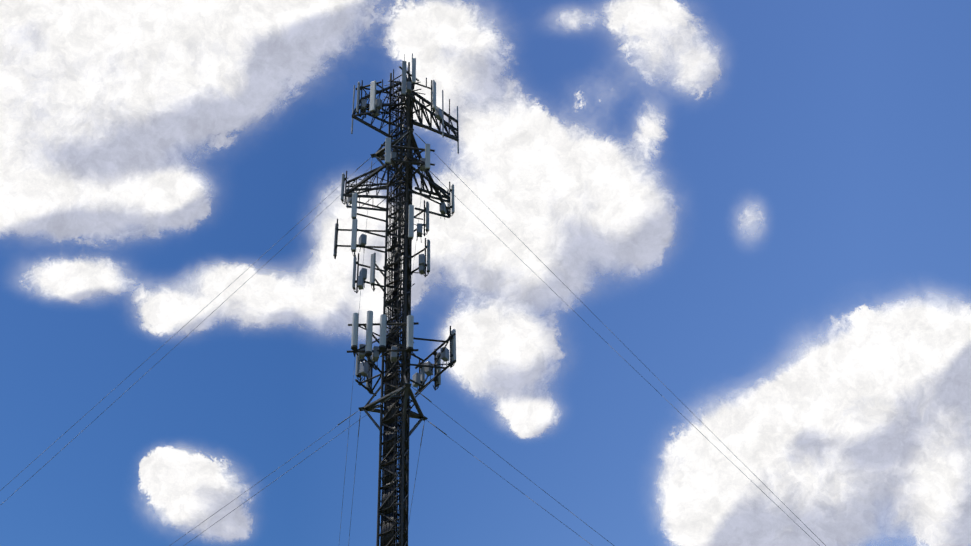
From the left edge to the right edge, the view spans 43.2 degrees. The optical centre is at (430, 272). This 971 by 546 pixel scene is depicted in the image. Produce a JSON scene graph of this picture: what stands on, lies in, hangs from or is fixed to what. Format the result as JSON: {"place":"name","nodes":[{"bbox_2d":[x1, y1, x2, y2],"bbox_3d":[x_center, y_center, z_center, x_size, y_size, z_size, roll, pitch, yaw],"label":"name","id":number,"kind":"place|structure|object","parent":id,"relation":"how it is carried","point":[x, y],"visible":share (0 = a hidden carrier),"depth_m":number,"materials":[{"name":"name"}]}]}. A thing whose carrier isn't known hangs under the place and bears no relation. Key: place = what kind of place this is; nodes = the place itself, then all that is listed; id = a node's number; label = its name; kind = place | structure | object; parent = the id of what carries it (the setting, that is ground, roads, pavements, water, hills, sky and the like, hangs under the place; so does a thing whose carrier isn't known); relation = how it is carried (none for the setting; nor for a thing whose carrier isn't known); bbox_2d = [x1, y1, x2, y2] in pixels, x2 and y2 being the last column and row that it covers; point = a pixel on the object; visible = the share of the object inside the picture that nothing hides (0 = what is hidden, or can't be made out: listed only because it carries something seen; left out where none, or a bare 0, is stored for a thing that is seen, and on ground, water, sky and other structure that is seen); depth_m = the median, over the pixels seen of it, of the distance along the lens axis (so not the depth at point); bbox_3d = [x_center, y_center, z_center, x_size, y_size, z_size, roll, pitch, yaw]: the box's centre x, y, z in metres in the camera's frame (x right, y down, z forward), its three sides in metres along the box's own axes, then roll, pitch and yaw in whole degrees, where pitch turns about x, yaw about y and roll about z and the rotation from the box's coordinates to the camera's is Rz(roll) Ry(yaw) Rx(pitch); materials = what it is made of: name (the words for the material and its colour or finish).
{"place":"outdoors","nodes":[
{"label":"outdoors","id":0,"kind":"place"},
{"bbox_2d":[0,0,970,545],"bbox_3d":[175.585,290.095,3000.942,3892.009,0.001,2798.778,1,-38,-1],"label":"cloud","id":1,"kind":"structure","parent":0,"point":[112,112],"depth_m":2527.96,"materials":[{"name":"white"}]},
{"bbox_2d":[0,0,970,545],"label":"sky","id":2,"kind":"structure","parent":0,"point":[850,120],"materials":[{"name":"blue"}]},
{"label":"ground","id":3,"kind":"structure","parent":0,"visible":0},
{"bbox_2d":[376,54,413,545],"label":"lattice tower","id":4,"kind":"structure","parent":3,"relation":"on","point":[383,378],"depth_m":46.90,"materials":[{"name":"black metal"}]},
{"bbox_2d":[358,127,427,435],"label":"torque arm stabilisers","id":5,"kind":"object","parent":4,"relation":"attached to","point":[370,407],"visible":0.67,"depth_m":45.63,"materials":[{"name":"metal"}]},
{"bbox_2d":[379,70,410,545],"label":"tower cross bracing","id":6,"kind":"object","parent":4,"relation":"attached to","point":[386,312],"visible":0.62,"depth_m":46.96,"materials":[{"name":"metal"}]},
{"bbox_2d":[334,66,458,402],"bbox_3d":[-1.280,-2.198,50.748,5.304,17.132,4.046,1,-38,-1],"label":"antenna mounting frame","id":7,"kind":"object","parent":4,"relation":"attached to","point":[437,188],"visible":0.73,"depth_m":52.20,"materials":[{"name":"black metal"}]},
{"bbox_2d":[334,83,454,389],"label":"antenna jumper cables","id":8,"kind":"object","parent":7,"relation":"attached to","point":[411,242],"visible":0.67,"depth_m":48.98,"materials":[{"name":"black rubber"}]},
{"bbox_2d":[333,53,458,387],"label":"panel antennas","id":9,"kind":"object","parent":7,"relation":"attached to","point":[383,320],"depth_m":49.49,"materials":[{"name":"grey plastic"}]},
{"bbox_2d":[348,82,448,387],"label":"remote radio units","id":10,"kind":"object","parent":7,"relation":"attached to","point":[362,369],"visible":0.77,"depth_m":48.55},
{"bbox_2d":[377,77,424,545],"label":"cable","id":11,"kind":"object","parent":4,"relation":"attached to","point":[386,493],"visible":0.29,"depth_m":46.16,"materials":[{"name":"black rubber"}]},
{"bbox_2d":[0,130,825,545],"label":"guy wires","id":12,"kind":"object","parent":3,"relation":"on","point":[402,388],"visible":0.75,"depth_m":45.53,"materials":[{"name":"grey metal"}]}
]}

